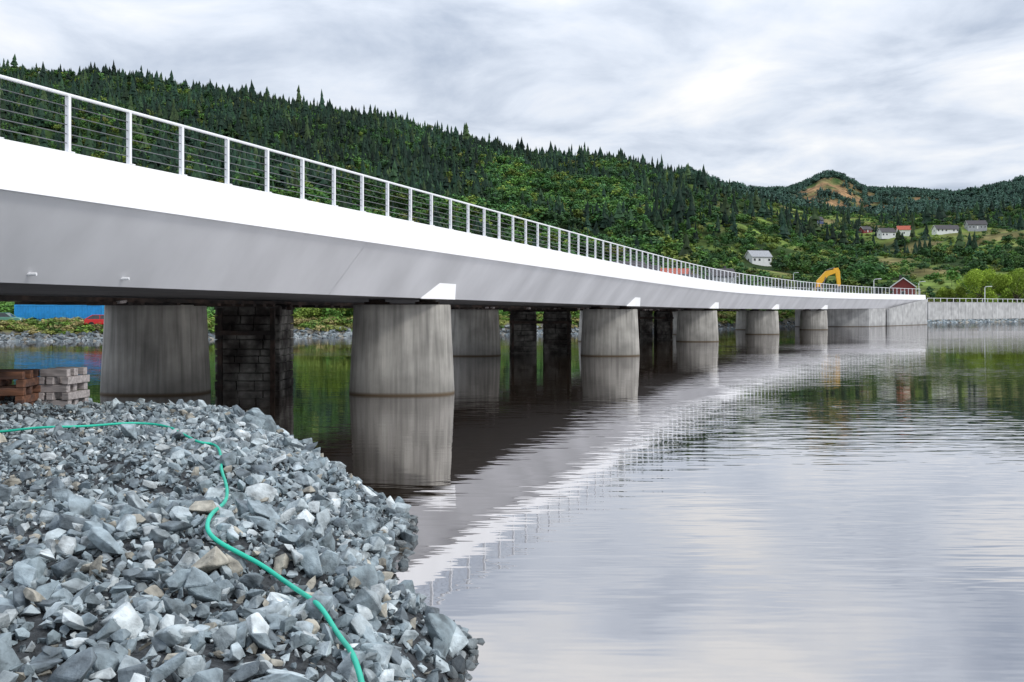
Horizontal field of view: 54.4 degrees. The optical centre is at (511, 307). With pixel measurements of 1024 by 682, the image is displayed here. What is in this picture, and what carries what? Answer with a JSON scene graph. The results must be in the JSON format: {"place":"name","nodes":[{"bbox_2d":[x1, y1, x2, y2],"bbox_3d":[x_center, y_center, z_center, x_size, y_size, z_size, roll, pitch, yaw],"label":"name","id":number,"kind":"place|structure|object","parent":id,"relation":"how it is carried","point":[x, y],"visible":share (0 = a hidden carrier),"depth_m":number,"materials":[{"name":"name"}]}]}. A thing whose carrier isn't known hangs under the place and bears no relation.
{"place":"outdoors","nodes":[
{"label":"outdoors","id":0,"kind":"place"},
{"bbox_2d":[0,399,469,681],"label":"gravel bank","id":1,"kind":"structure","parent":0,"point":[36,631],"depth_m":9.96,"materials":[{"name":"grey stone"}]},
{"bbox_2d":[0,369,41,405],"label":"timber crib","id":2,"kind":"object","parent":1,"relation":"on","point":[26,388],"visible":0.5,"depth_m":24.80,"materials":[{"name":"brown wood"}]},
{"bbox_2d":[39,367,89,406],"bbox_3d":[-11.681,2.280,25.998,0.878,1.388,1.119,0,0,6],"label":"grey timber stack","id":3,"kind":"object","parent":1,"relation":"on","point":[63,384],"visible":0.65,"depth_m":25.53,"materials":[{"name":"grey wood"}]},
{"bbox_2d":[0,422,364,681],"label":"green hose","id":4,"kind":"object","parent":1,"relation":"on","point":[331,623],"visible":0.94,"depth_m":10.25,"materials":[{"name":"teal rubber"}]},
{"bbox_2d":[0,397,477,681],"bbox_3d":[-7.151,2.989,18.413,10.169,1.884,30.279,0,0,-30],"label":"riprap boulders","id":5,"kind":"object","parent":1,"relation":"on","point":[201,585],"visible":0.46,"depth_m":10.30,"materials":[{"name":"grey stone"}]},
{"bbox_2d":[0,396,484,681],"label":"crushed stones","id":6,"kind":"object","parent":1,"relation":"on","point":[111,661],"visible":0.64,"depth_m":10.49,"materials":[{"name":"grey stone"}]},
{"bbox_2d":[0,322,1023,681],"bbox_3d":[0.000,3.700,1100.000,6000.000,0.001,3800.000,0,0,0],"label":"river water","id":7,"kind":"structure","parent":0,"point":[828,504],"depth_m":19.79,"materials":[{"name":"grey liquid"}]},
{"bbox_2d":[0,295,738,385],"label":"old bridge","id":8,"kind":"structure","parent":7,"relation":"in","point":[254,342],"depth_m":47.05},
{"bbox_2d":[0,75,925,395],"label":"road bridge","id":9,"kind":"structure","parent":7,"relation":"in","point":[76,225],"depth_m":37.36,"materials":[{"name":"white paint"}]},
{"bbox_2d":[0,73,1023,339],"bbox_3d":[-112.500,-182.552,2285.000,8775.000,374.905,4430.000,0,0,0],"label":"hill terrain","id":10,"kind":"structure","parent":0,"point":[834,183],"depth_m":650.79,"materials":[{"name":"green plant"}]},
{"bbox_2d":[0,313,24,321],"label":"green parked car","id":11,"kind":"object","parent":10,"relation":"on","point":[5,316],"visible":0.66,"depth_m":117.31,"materials":[{"name":"paint"}]},
{"bbox_2d":[14,305,103,320],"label":"shipping container","id":12,"kind":"object","parent":10,"relation":"on","point":[50,311],"visible":0.68,"depth_m":121.82,"materials":[{"name":"blue metal"}]},
{"bbox_2d":[84,315,103,325],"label":"red parked car","id":13,"kind":"object","parent":10,"relation":"on","point":[93,319],"visible":0.48,"depth_m":117.02,"materials":[{"name":"paint"}]},
{"bbox_2d":[0,302,794,317],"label":"shoreline shrubs","id":14,"kind":"object","parent":10,"relation":"on","point":[6,307],"visible":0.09,"depth_m":134.31,"materials":[{"name":"green plant"}]},
{"bbox_2d":[0,54,1023,260],"bbox_3d":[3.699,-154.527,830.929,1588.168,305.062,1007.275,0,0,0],"label":"conifer forest","id":15,"kind":"object","parent":10,"relation":"on","point":[405,169],"visible":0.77,"depth_m":848.25,"materials":[{"name":"green plant"}]},
{"bbox_2d":[0,65,1023,298],"bbox_3d":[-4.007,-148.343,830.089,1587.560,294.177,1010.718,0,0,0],"label":"deciduous woodland","id":16,"kind":"object","parent":10,"relation":"on","point":[517,170],"visible":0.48,"depth_m":591.30,"materials":[{"name":"green plant"}]},
{"bbox_2d":[0,318,1023,341],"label":"shore riprap","id":17,"kind":"object","parent":10,"relation":"on","point":[39,336],"visible":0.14,"depth_m":120.64,"materials":[{"name":"grey stone"}]},
{"bbox_2d":[0,310,794,335],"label":"shore grass tufts","id":18,"kind":"object","parent":17,"relation":"on","point":[75,325],"visible":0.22,"depth_m":121.42,"materials":[{"name":"green plant"}]},
{"bbox_2d":[706,272,734,283],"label":"walls","id":19,"kind":"structure","parent":10,"relation":"on","point":[719,278],"depth_m":376.79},
{"bbox_2d":[706,268,736,276],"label":"roof","id":20,"kind":"structure","parent":19,"relation":"on","point":[726,270],"depth_m":378.01,"materials":[{"name":"tile"}]},
{"bbox_2d":[745,252,771,265],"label":"walls","id":21,"kind":"structure","parent":10,"relation":"on","point":[757,262],"depth_m":517.97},
{"bbox_2d":[744,250,772,257],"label":"roof","id":22,"kind":"structure","parent":21,"relation":"on","point":[754,253],"depth_m":519.25,"materials":[{"name":"grey metal"}]},
{"bbox_2d":[814,268,840,291],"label":"excavator","id":23,"kind":"object","parent":10,"relation":"on","point":[825,275],"visible":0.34,"depth_m":225.70,"materials":[{"name":"yellow paint"}]},
{"bbox_2d":[652,181,1023,302],"bbox_3d":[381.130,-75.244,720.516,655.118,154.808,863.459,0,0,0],"label":"field shrubs","id":24,"kind":"object","parent":10,"relation":"on","point":[917,258],"visible":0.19,"depth_m":548.33,"materials":[{"name":"green plant"}]},
{"bbox_2d":[683,164,1023,214],"bbox_3d":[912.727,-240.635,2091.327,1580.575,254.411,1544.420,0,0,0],"label":"hill forest","id":25,"kind":"object","parent":10,"relation":"on","point":[1005,191],"visible":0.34,"depth_m":2240.60,"materials":[{"name":"green plant"}]},
{"bbox_2d":[795,299,926,326],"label":"bridge abutment","id":26,"kind":"object","parent":10,"relation":"on","point":[914,313],"visible":0.54,"depth_m":195.00,"materials":[{"name":"concrete"}]},
{"bbox_2d":[858,225,872,232],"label":"red cabin","id":27,"kind":"object","parent":10,"relation":"on","point":[866,229],"visible":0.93,"depth_m":875.13,"materials":[{"name":"wood"}]},
{"bbox_2d":[877,230,895,238],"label":"walls","id":28,"kind":"structure","parent":10,"relation":"on","point":[884,236],"depth_m":754.53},
{"bbox_2d":[876,228,895,232],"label":"roof","id":29,"kind":"structure","parent":28,"relation":"on","point":[887,229],"depth_m":756.23,"materials":[{"name":"tile"}]},
{"bbox_2d":[890,279,914,294],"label":"walls","id":30,"kind":"structure","parent":10,"relation":"on","point":[903,283],"depth_m":340.94,"materials":[{"name":"red wood"}]},
{"bbox_2d":[890,277,916,287],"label":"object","id":31,"kind":"structure","parent":30,"relation":"attached to","point":[906,280],"depth_m":340.46,"materials":[{"name":"white wood"}]},
{"bbox_2d":[896,229,910,235],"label":"walls","id":32,"kind":"structure","parent":10,"relation":"on","point":[905,231],"depth_m":784.43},
{"bbox_2d":[896,226,910,229],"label":"roof","id":33,"kind":"structure","parent":32,"relation":"on","point":[903,227],"depth_m":786.17,"materials":[{"name":"red tile"}]},
{"bbox_2d":[932,227,957,234],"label":"walls","id":34,"kind":"structure","parent":10,"relation":"on","point":[940,232],"depth_m":763.88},
{"bbox_2d":[931,225,958,229],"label":"roof","id":35,"kind":"structure","parent":34,"relation":"on","point":[946,226],"depth_m":765.81,"materials":[{"name":"tile"}]},
{"bbox_2d":[935,286,966,301],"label":"round bush","id":36,"kind":"object","parent":10,"relation":"on","point":[944,294],"visible":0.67,"depth_m":279.93,"materials":[{"name":"green plant"}]},
{"bbox_2d":[927,302,1023,319],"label":"retaining wall","id":37,"kind":"structure","parent":10,"relation":"on","point":[968,310],"depth_m":225.41,"materials":[{"name":"concrete"}]},
{"bbox_2d":[927,298,1017,302],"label":"guard fence","id":38,"kind":"object","parent":37,"relation":"on","point":[969,298],"visible":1,"depth_m":223.61,"materials":[{"name":"metal"}]},
{"bbox_2d":[964,223,986,230],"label":"walls","id":39,"kind":"structure","parent":10,"relation":"on","point":[975,229],"depth_m":767.17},
{"bbox_2d":[964,220,987,224],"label":"roof","id":40,"kind":"structure","parent":39,"relation":"on","point":[976,222],"depth_m":768.67,"materials":[{"name":"tile"}]},
{"bbox_2d":[955,268,1012,301],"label":"willow tree","id":41,"kind":"object","parent":10,"relation":"on","point":[978,277],"visible":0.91,"depth_m":278.28,"materials":[{"name":"green plant"}]},
{"bbox_2d":[994,268,1023,302],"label":"willow tree","id":42,"kind":"object","parent":10,"relation":"on","point":[1016,285],"visible":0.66,"depth_m":289.43,"materials":[{"name":"green plant"}]},
{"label":"walls","id":43,"kind":"object","parent":10,"relation":"on","visible":0},
{"bbox_2d":[660,268,688,273],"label":"roof","id":44,"kind":"structure","parent":43,"relation":"on","point":[674,271],"depth_m":349.22,"materials":[{"name":"red tile"}]},
{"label":"walls","id":45,"kind":"object","parent":10,"relation":"on","visible":0},
{"bbox_2d":[678,274,700,278],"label":"roof","id":46,"kind":"structure","parent":45,"relation":"on","point":[691,275],"depth_m":345.08,"materials":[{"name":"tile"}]},
{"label":"walls","id":47,"kind":"object","parent":10,"relation":"on","visible":0},
{"bbox_2d":[612,261,646,268],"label":"roof","id":48,"kind":"structure","parent":47,"relation":"on","point":[634,264],"depth_m":344.39,"materials":[{"name":"tile"}]},
{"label":"walls","id":49,"kind":"object","parent":10,"relation":"on","visible":0},
{"bbox_2d":[646,265,660,270],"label":"roof","id":50,"kind":"structure","parent":49,"relation":"on","point":[655,267],"depth_m":348.06,"materials":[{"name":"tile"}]},
{"bbox_2d":[0,0,1023,190],"label":"sky","id":51,"kind":"structure","parent":0,"point":[927,94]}
]}

